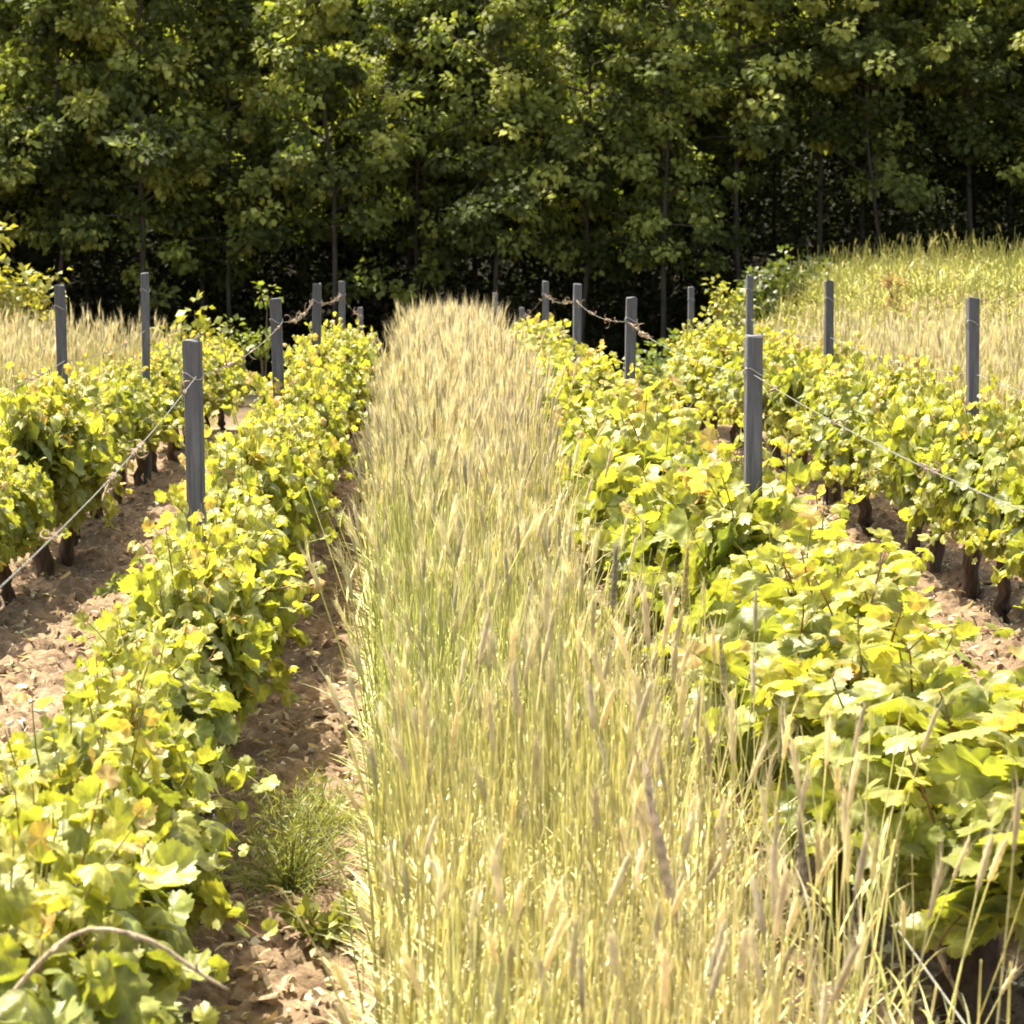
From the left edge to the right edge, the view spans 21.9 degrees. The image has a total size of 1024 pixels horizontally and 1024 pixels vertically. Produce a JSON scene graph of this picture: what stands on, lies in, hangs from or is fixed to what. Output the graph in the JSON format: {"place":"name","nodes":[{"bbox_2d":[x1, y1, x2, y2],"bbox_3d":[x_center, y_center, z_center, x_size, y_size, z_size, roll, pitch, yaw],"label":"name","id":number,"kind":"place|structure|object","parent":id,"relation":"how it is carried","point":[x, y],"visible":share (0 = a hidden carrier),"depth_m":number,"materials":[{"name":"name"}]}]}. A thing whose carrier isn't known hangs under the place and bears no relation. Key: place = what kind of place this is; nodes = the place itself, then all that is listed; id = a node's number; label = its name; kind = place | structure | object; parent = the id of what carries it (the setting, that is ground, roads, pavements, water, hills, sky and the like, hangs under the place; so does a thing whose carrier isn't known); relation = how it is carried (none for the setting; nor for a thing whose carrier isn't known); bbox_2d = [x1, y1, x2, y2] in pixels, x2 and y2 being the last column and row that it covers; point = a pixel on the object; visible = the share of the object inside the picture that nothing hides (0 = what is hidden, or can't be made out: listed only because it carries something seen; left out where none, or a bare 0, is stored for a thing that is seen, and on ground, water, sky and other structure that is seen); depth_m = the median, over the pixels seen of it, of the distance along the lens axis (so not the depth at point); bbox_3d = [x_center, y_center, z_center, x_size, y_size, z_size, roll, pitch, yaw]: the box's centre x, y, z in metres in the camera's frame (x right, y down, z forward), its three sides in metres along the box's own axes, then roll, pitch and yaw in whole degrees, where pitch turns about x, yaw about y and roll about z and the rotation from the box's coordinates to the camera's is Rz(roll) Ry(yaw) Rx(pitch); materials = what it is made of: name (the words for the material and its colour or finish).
{"place":"outdoors","nodes":[
{"label":"outdoors","id":0,"kind":"place"},
{"bbox_2d":[0,299,217,427],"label":"rye grass","id":1,"kind":"structure","parent":0,"point":[22,353],"depth_m":20.68,"materials":[{"name":"plant"}]},
{"bbox_2d":[0,6,1023,1023],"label":"ground","id":2,"kind":"structure","parent":0,"point":[309,972],"depth_m":10.05,"materials":[{"name":"soil"}]},
{"bbox_2d":[0,448,22,571],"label":"grapevine","id":3,"kind":"object","parent":2,"relation":"on","point":[10,528],"visible":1,"depth_m":10.68,"materials":[{"name":"green plant"}]},
{"bbox_2d":[0,0,40,191],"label":"woodland tree","id":4,"kind":"object","parent":2,"relation":"on","point":[7,69],"visible":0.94,"depth_m":45.18,"materials":[{"name":"green plant"}]},
{"bbox_2d":[0,428,71,606],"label":"grapevine","id":5,"kind":"object","parent":2,"relation":"on","point":[35,506],"visible":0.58,"depth_m":11.37,"materials":[{"name":"green plant"}]},
{"bbox_2d":[0,222,73,350],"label":"leafy bush","id":6,"kind":"object","parent":2,"relation":"on","point":[22,296],"visible":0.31,"depth_m":32.63,"materials":[{"name":"green plant"}]},
{"bbox_2d":[53,285,74,557],"bbox_3d":[-2.213,-0.311,13.082,0.068,1.623,0.054,-2,5,-12],"label":"vineyard post","id":7,"kind":"object","parent":2,"relation":"on","point":[60,306],"visible":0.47,"depth_m":13.01,"materials":[{"name":"wood"}]},
{"bbox_2d":[4,364,125,566],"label":"grapevine","id":8,"kind":"object","parent":2,"relation":"on","point":[65,550],"visible":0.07,"depth_m":13.04,"materials":[{"name":"green plant"}]},
{"bbox_2d":[0,361,132,577],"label":"grapevine","id":9,"kind":"object","parent":2,"relation":"on","point":[36,431],"visible":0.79,"depth_m":12.15,"materials":[{"name":"green plant"}]},
{"bbox_2d":[0,0,138,310],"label":"woodland tree","id":10,"kind":"object","parent":2,"relation":"on","point":[48,23],"visible":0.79,"depth_m":45.40,"materials":[{"name":"green plant"}]},
{"bbox_2d":[71,353,146,518],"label":"grapevine","id":11,"kind":"object","parent":2,"relation":"on","point":[119,404],"visible":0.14,"depth_m":14.91,"materials":[{"name":"green plant"}]},
{"bbox_2d":[0,763,219,1023],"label":"grapevine","id":12,"kind":"object","parent":2,"relation":"on","point":[93,978],"visible":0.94,"depth_m":4.01,"materials":[{"name":"green plant"}]},
{"bbox_2d":[12,927,228,990],"bbox_3d":[-0.550,0.630,3.665,0.314,0.108,0.024,0,6,-3],"label":"dry cane","id":13,"kind":"object","parent":12,"relation":"on","point":[54,948],"visible":1,"depth_m":3.66,"materials":[{"name":"brown plant"}]},
{"bbox_2d":[74,373,145,545],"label":"grapevine","id":14,"kind":"object","parent":2,"relation":"on","point":[122,448],"visible":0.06,"depth_m":14.05,"materials":[{"name":"green plant"}]},
{"bbox_2d":[0,693,228,1023],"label":"grapevine","id":15,"kind":"object","parent":2,"relation":"on","point":[156,913],"visible":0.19,"depth_m":4.74,"materials":[{"name":"green plant"}]},
{"bbox_2d":[81,351,182,503],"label":"grapevine","id":16,"kind":"object","parent":2,"relation":"on","point":[146,419],"visible":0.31,"depth_m":15.97,"materials":[{"name":"green plant"}]},
{"bbox_2d":[40,0,236,350],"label":"woodland tree","id":17,"kind":"object","parent":2,"relation":"on","point":[141,144],"visible":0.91,"depth_m":45.10,"materials":[{"name":"green plant"}]},
{"bbox_2d":[0,649,278,953],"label":"grapevine","id":18,"kind":"object","parent":2,"relation":"on","point":[140,739],"visible":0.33,"depth_m":5.44,"materials":[{"name":"green plant"}]},
{"bbox_2d":[104,344,184,472],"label":"grapevine","id":19,"kind":"object","parent":2,"relation":"on","point":[159,369],"visible":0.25,"depth_m":17.89,"materials":[{"name":"green plant"}]},
{"bbox_2d":[106,357,184,486],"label":"grapevine","id":20,"kind":"object","parent":2,"relation":"on","point":[156,401],"visible":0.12,"depth_m":16.95,"materials":[{"name":"green plant"}]},
{"bbox_2d":[140,272,151,483],"bbox_3d":[-2.373,-0.741,17.151,0.068,1.626,0.054,-1,6,-5],"label":"vineyard post","id":21,"kind":"object","parent":2,"relation":"on","point":[145,315],"visible":0.56,"depth_m":17.10,"materials":[{"name":"wood"}]},
{"bbox_2d":[60,601,280,796],"bbox_3d":[-0.893,0.610,6.590,0.603,0.778,1.268,-1,6,-7],"label":"grapevine","id":22,"kind":"object","parent":2,"relation":"on","point":[206,701],"visible":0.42,"depth_m":6.44,"materials":[{"name":"green plant"}]},
{"bbox_2d":[65,495,298,816],"bbox_3d":[-0.917,0.435,7.359,0.664,0.997,1.219,0,8,-7],"label":"grapevine","id":23,"kind":"object","parent":2,"relation":"on","point":[189,577],"visible":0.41,"depth_m":7.05,"materials":[{"name":"green plant"}]},
{"bbox_2d":[150,338,219,462],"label":"grapevine","id":24,"kind":"object","parent":2,"relation":"on","point":[175,356],"visible":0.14,"depth_m":18.90,"materials":[{"name":"green plant"}]},
{"bbox_2d":[182,337,205,541],"bbox_3d":[-0.965,0.243,8.119,0.068,1.559,0.054,0,5,11],"label":"vineyard post","id":25,"kind":"object","parent":2,"relation":"on","point":[194,425],"visible":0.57,"depth_m":8.06,"materials":[{"name":"wood"}]},
{"bbox_2d":[0,295,362,610],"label":"trellis wire","id":26,"kind":"object","parent":25,"relation":"attached to","point":[111,477],"visible":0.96,"depth_m":6.29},
{"bbox_2d":[150,290,244,418],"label":"young vine bush","id":27,"kind":"object","parent":2,"relation":"on","point":[196,323],"visible":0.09,"depth_m":26.82,"materials":[{"name":"green plant"}]},
{"bbox_2d":[181,332,240,413],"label":"grapevine","id":28,"kind":"object","parent":2,"relation":"on","point":[217,361],"visible":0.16,"depth_m":21.71,"materials":[{"name":"green plant"}]},
{"bbox_2d":[113,494,326,710],"bbox_3d":[-0.895,0.386,8.334,0.719,0.891,1.236,-1,6,-10],"label":"grapevine","id":29,"kind":"object","parent":2,"relation":"on","point":[281,598],"visible":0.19,"depth_m":8.33,"materials":[{"name":"green plant"}]},
{"bbox_2d":[111,0,336,347],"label":"woodland tree","id":30,"kind":"object","parent":2,"relation":"on","point":[198,143],"visible":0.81,"depth_m":45.85,"materials":[{"name":"green plant"}]},
{"bbox_2d":[151,437,300,566],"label":"grapevine","id":31,"kind":"object","parent":2,"relation":"on","point":[220,486],"visible":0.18,"depth_m":9.17,"materials":[{"name":"green plant"}]},
{"bbox_2d":[154,389,337,569],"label":"grapevine","id":32,"kind":"object","parent":2,"relation":"on","point":[284,462],"visible":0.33,"depth_m":9.88,"materials":[{"name":"green plant"}]},
{"bbox_2d":[269,298,283,402],"bbox_3d":[-1.145,-0.281,13.110,0.068,1.557,0.054,0,6,11],"label":"vineyard post","id":33,"kind":"object","parent":2,"relation":"on","point":[276,319],"visible":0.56,"depth_m":13.03,"materials":[{"name":"wood"}]},
{"bbox_2d":[200,762,374,919],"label":"feathery weed","id":34,"kind":"object","parent":2,"relation":"on","point":[296,867],"visible":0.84,"depth_m":6.49,"materials":[{"name":"green plant"}]},
{"bbox_2d":[235,409,344,560],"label":"grapevine","id":35,"kind":"object","parent":2,"relation":"on","point":[318,494],"visible":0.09,"depth_m":11.23,"materials":[{"name":"green plant"}]},
{"bbox_2d":[253,375,341,568],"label":"grapevine","id":36,"kind":"object","parent":2,"relation":"on","point":[309,408],"visible":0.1,"depth_m":12.85,"materials":[{"name":"green plant"}]},
{"bbox_2d":[244,384,353,533],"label":"grapevine","id":37,"kind":"object","parent":2,"relation":"on","point":[308,432],"visible":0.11,"depth_m":11.95,"materials":[{"name":"green plant"}]},
{"bbox_2d":[241,337,358,456],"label":"grapevine","id":38,"kind":"object","parent":2,"relation":"on","point":[296,366],"visible":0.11,"depth_m":14.44,"materials":[{"name":"green plant"}]},
{"bbox_2d":[249,333,360,431],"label":"grapevine","id":39,"kind":"object","parent":2,"relation":"on","point":[330,366],"visible":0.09,"depth_m":16.48,"materials":[{"name":"green plant"}]},
{"bbox_2d":[246,351,368,543],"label":"grapevine","id":40,"kind":"object","parent":2,"relation":"on","point":[344,452],"visible":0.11,"depth_m":13.53,"materials":[{"name":"green plant"}]},
{"bbox_2d":[257,758,371,848],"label":"feathery weed","id":41,"kind":"object","parent":2,"relation":"on","point":[313,799],"visible":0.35,"depth_m":7.07,"materials":[{"name":"green plant"}]},
{"bbox_2d":[270,885,363,948],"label":"seedling weed","id":42,"kind":"object","parent":2,"relation":"on","point":[328,924],"visible":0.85,"depth_m":5.93,"materials":[{"name":"green plant"}]},
{"bbox_2d":[284,333,370,432],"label":"grapevine","id":43,"kind":"object","parent":2,"relation":"on","point":[327,355],"visible":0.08,"depth_m":17.47,"materials":[{"name":"green plant"}]},
{"bbox_2d":[290,320,372,416],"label":"grapevine","id":44,"kind":"object","parent":2,"relation":"on","point":[352,378],"visible":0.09,"depth_m":18.18,"materials":[{"name":"green plant"}]},
{"bbox_2d":[246,0,428,327],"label":"woodland tree","id":45,"kind":"object","parent":2,"relation":"on","point":[307,27],"visible":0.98,"depth_m":45.18,"materials":[{"name":"green plant"}]},
{"bbox_2d":[302,320,378,431],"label":"grapevine","id":46,"kind":"object","parent":2,"relation":"on","point":[350,343],"visible":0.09,"depth_m":19.47,"materials":[{"name":"green plant"}]},
{"bbox_2d":[309,0,527,312],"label":"woodland tree","id":47,"kind":"object","parent":2,"relation":"on","point":[409,23],"visible":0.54,"depth_m":46.49,"materials":[{"name":"green plant"}]},
{"bbox_2d":[385,0,576,292],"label":"woodland tree","id":48,"kind":"object","parent":2,"relation":"on","point":[501,204],"visible":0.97,"depth_m":45.42,"materials":[{"name":"green plant"}]},
{"bbox_2d":[0,56,1023,370],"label":"undergrowth","id":49,"kind":"object","parent":2,"relation":"on","point":[796,226],"visible":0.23,"depth_m":48.63,"materials":[{"name":"green plant"}]},
{"bbox_2d":[0,0,1023,347],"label":"woodland","id":50,"kind":"object","parent":2,"relation":"on","point":[946,94],"visible":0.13,"depth_m":47.97,"materials":[{"name":"green plant"}]},
{"bbox_2d":[0,445,1023,1023],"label":"straw litter","id":51,"kind":"object","parent":2,"relation":"on","point":[328,965],"visible":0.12,"depth_m":7.96,"materials":[{"name":"plant"}]},
{"bbox_2d":[0,434,1023,1023],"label":"soil clods","id":52,"kind":"object","parent":2,"relation":"on","point":[278,938],"visible":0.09,"depth_m":7.87,"materials":[{"name":"soil"}]},
{"bbox_2d":[4,435,1023,1019],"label":"limestone pebbles","id":53,"kind":"object","parent":2,"relation":"on","point":[254,941],"visible":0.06,"depth_m":8.20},
{"bbox_2d":[506,316,585,377],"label":"grapevine","id":54,"kind":"object","parent":2,"relation":"on","point":[556,334],"visible":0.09,"depth_m":20.37,"materials":[{"name":"green plant"}]},
{"bbox_2d":[528,339,643,434],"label":"grapevine","id":55,"kind":"object","parent":2,"relation":"on","point":[606,378],"visible":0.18,"depth_m":14.46,"materials":[{"name":"green plant"}]},
{"bbox_2d":[500,0,682,343],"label":"woodland tree","id":56,"kind":"object","parent":2,"relation":"on","point":[596,172],"visible":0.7,"depth_m":45.83,"materials":[{"name":"green plant"}]},
{"bbox_2d":[536,369,660,508],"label":"grapevine","id":57,"kind":"object","parent":2,"relation":"on","point":[587,411],"visible":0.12,"depth_m":12.69,"materials":[{"name":"green plant"}]},
{"bbox_2d":[574,442,684,666],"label":"grapevine","id":58,"kind":"object","parent":2,"relation":"on","point":[652,503],"visible":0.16,"depth_m":8.94,"materials":[{"name":"green plant"}]},
{"bbox_2d":[624,297,637,389],"bbox_3d":[0.578,-0.290,13.159,0.069,1.564,0.055,0,7,-7],"label":"vineyard post","id":59,"kind":"object","parent":2,"relation":"on","point":[630,333],"visible":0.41,"depth_m":13.07,"materials":[{"name":"wood"}]},
{"bbox_2d":[523,294,1023,511],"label":"trellis wire","id":60,"kind":"object","parent":59,"relation":"attached to","point":[833,421],"visible":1,"depth_m":6.54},
{"bbox_2d":[544,363,741,547],"bbox_3d":[0.578,-0.018,11.053,0.964,1.152,1.452,-4,8,-8],"label":"grapevine","id":61,"kind":"object","parent":2,"relation":"on","point":[618,421],"visible":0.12,"depth_m":10.98,"materials":[{"name":"green plant"}]},
{"bbox_2d":[561,374,742,663],"bbox_3d":[0.588,0.082,10.055,0.988,1.163,1.198,-3,7,-29],"label":"grapevine","id":62,"kind":"object","parent":2,"relation":"on","point":[658,434],"visible":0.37,"depth_m":9.96,"materials":[{"name":"green plant"}]},
{"bbox_2d":[620,328,687,408],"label":"grapevine","id":63,"kind":"object","parent":2,"relation":"on","point":[659,361],"visible":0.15,"depth_m":37.05,"materials":[{"name":"green plant"}]},
{"bbox_2d":[575,0,756,358],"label":"woodland tree","id":64,"kind":"object","parent":2,"relation":"on","point":[664,187],"visible":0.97,"depth_m":45.14,"materials":[{"name":"green plant"}]},
{"bbox_2d":[637,735,698,1011],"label":"dry stalk","id":65,"kind":"object","parent":2,"relation":"on","point":[660,844],"visible":0.87,"depth_m":4.08,"materials":[{"name":"plant"}]},
{"bbox_2d":[671,318,718,429],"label":"grapevine","id":66,"kind":"object","parent":2,"relation":"on","point":[690,372],"visible":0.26,"depth_m":21.82,"materials":[{"name":"green plant"}]},
{"bbox_2d":[700,333,743,447],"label":"grapevine","id":67,"kind":"object","parent":2,"relation":"on","point":[717,393],"visible":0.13,"depth_m":20.11,"materials":[{"name":"green plant"}]},
{"bbox_2d":[691,308,759,442],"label":"grapevine","id":68,"kind":"object","parent":2,"relation":"on","point":[720,342],"visible":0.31,"depth_m":20.89,"materials":[{"name":"green plant"}]},
{"bbox_2d":[694,274,760,337],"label":"climbing bush","id":69,"kind":"object","parent":2,"relation":"on","point":[733,301],"visible":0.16,"depth_m":34.00,"materials":[{"name":"green plant"}]},
{"bbox_2d":[616,418,864,662],"bbox_3d":[0.705,0.257,8.301,0.742,1.172,1.218,3,6,-2],"label":"grapevine","id":70,"kind":"object","parent":2,"relation":"on","point":[716,499],"visible":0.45,"depth_m":8.07,"materials":[{"name":"green plant"}]},
{"bbox_2d":[617,0,864,294],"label":"woodland tree","id":71,"kind":"object","parent":2,"relation":"on","point":[755,74],"visible":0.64,"depth_m":46.15,"materials":[{"name":"green plant"}]},
{"bbox_2d":[743,333,763,552],"bbox_3d":[0.743,0.232,8.182,0.068,1.568,0.054,-1,5,-10],"label":"vineyard post","id":72,"kind":"object","parent":2,"relation":"on","point":[753,385],"visible":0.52,"depth_m":8.12,"materials":[{"name":"wood"}]},
{"bbox_2d":[706,319,803,459],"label":"grapevine","id":73,"kind":"object","parent":2,"relation":"on","point":[732,385],"visible":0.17,"depth_m":19.13,"materials":[{"name":"green plant"}]},
{"bbox_2d":[736,329,802,469],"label":"grapevine","id":74,"kind":"object","parent":2,"relation":"on","point":[770,359],"visible":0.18,"depth_m":17.86,"materials":[{"name":"green plant"}]},
{"bbox_2d":[726,244,835,321],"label":"bush","id":75,"kind":"object","parent":2,"relation":"on","point":[781,266],"visible":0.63,"depth_m":38.76,"materials":[{"name":"green plant"}]},
{"bbox_2d":[763,320,834,464],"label":"grapevine","id":76,"kind":"object","parent":2,"relation":"on","point":[785,377],"visible":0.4,"depth_m":16.84,"materials":[{"name":"green plant"}]},
{"bbox_2d":[696,0,922,274],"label":"woodland tree","id":77,"kind":"object","parent":2,"relation":"on","point":[800,83],"visible":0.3,"depth_m":46.84,"materials":[{"name":"green plant"}]},
{"bbox_2d":[641,542,989,914],"bbox_3d":[0.830,0.546,6.321,1.031,0.971,1.225,-2,8,2],"label":"grapevine","id":78,"kind":"object","parent":2,"relation":"on","point":[790,646],"visible":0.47,"depth_m":6.08,"materials":[{"name":"green plant"}]},
{"bbox_2d":[625,484,1017,724],"bbox_3d":[0.865,0.453,7.285,1.120,0.977,1.362,1,8,0],"label":"grapevine","id":79,"kind":"object","parent":2,"relation":"on","point":[780,575],"visible":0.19,"depth_m":7.22,"materials":[{"name":"green plant"}]},
{"bbox_2d":[822,280,834,506],"bbox_3d":[1.916,-0.606,15.999,0.068,1.596,0.055,-1,6,-11],"label":"vineyard post","id":80,"kind":"object","parent":2,"relation":"on","point":[829,299],"visible":0.48,"depth_m":15.93,"materials":[{"name":"wood"}]},
{"bbox_2d":[636,223,1023,424],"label":"meadow grass","id":81,"kind":"structure","parent":2,"relation":"on","point":[974,276],"depth_m":31.73,"materials":[{"name":"plant"}]},
{"bbox_2d":[791,359,872,515],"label":"grapevine","id":82,"kind":"object","parent":2,"relation":"on","point":[821,388],"visible":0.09,"depth_m":15.20,"materials":[{"name":"green plant"}]},
{"bbox_2d":[783,331,888,504],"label":"grapevine","id":83,"kind":"object","parent":2,"relation":"on","point":[811,363],"visible":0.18,"depth_m":15.85,"materials":[{"name":"green plant"}]},
{"bbox_2d":[791,347,893,538],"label":"grapevine","id":84,"kind":"object","parent":2,"relation":"on","point":[851,404],"visible":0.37,"depth_m":14.25,"materials":[{"name":"green plant"}]},
{"bbox_2d":[680,624,1023,1023],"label":"grapevine","id":85,"kind":"object","parent":2,"relation":"on","point":[972,755],"visible":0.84,"depth_m":5.22,"materials":[{"name":"green plant"}]},
{"bbox_2d":[741,0,963,261],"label":"woodland tree","id":86,"kind":"object","parent":2,"relation":"on","point":[845,25],"visible":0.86,"depth_m":46.31,"materials":[{"name":"green plant"}]},
{"bbox_2d":[836,352,951,550],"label":"grapevine","id":87,"kind":"object","parent":2,"relation":"on","point":[900,386],"visible":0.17,"depth_m":13.28,"materials":[{"name":"green plant"}]},
{"bbox_2d":[859,354,981,572],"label":"grapevine","id":88,"kind":"object","parent":2,"relation":"on","point":[908,425],"visible":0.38,"depth_m":12.37,"materials":[{"name":"green plant"}]},
{"bbox_2d":[898,0,1023,257],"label":"woodland tree","id":89,"kind":"object","parent":2,"relation":"on","point":[992,33],"visible":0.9,"depth_m":46.89,"materials":[{"name":"green plant"}]},
{"bbox_2d":[913,364,1023,600],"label":"grapevine","id":90,"kind":"object","parent":2,"relation":"on","point":[937,444],"visible":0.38,"depth_m":11.63,"materials":[{"name":"green plant"}]},
{"bbox_2d":[916,364,1023,623],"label":"grapevine","id":91,"kind":"object","parent":2,"relation":"on","point":[985,449],"visible":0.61,"depth_m":10.98,"materials":[{"name":"green plant"}]},
{"bbox_2d":[965,297,979,575],"bbox_3d":[2.054,-0.161,11.787,0.068,1.596,0.055,-2,5,-12],"label":"vineyard post","id":92,"kind":"object","parent":2,"relation":"on","point":[972,340],"visible":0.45,"depth_m":11.73,"materials":[{"name":"wood"}]},
{"bbox_2d":[954,0,1023,196],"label":"woodland tree","id":93,"kind":"object","parent":2,"relation":"on","point":[1019,170],"visible":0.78,"depth_m":47.01,"materials":[{"name":"green plant"}]},
{"bbox_2d":[956,398,1023,582],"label":"grapevine","id":94,"kind":"object","parent":2,"relation":"on","point":[998,472],"visible":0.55,"depth_m":10.50,"materials":[{"name":"green plant"}]},
{"bbox_2d":[988,453,1023,578],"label":"grapevine","id":95,"kind":"object","parent":2,"relation":"on","point":[1012,494],"visible":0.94,"depth_m":9.91,"materials":[{"name":"green plant"}]},
{"bbox_2d":[281,290,937,1023],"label":"rye grass","id":96,"kind":"structure","parent":0,"point":[471,692],"depth_m":4.84,"materials":[{"name":"plant"}]},
{"bbox_2d":[481,504,1023,1023],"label":"rye grass","id":97,"kind":"structure","parent":0,"point":[857,1000],"depth_m":4.41,"materials":[{"name":"plant"}]},
{"bbox_2d":[753,298,1023,414],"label":"rye grass","id":98,"kind":"structure","parent":0,"point":[1004,368],"depth_m":19.17,"materials":[{"name":"plant"}]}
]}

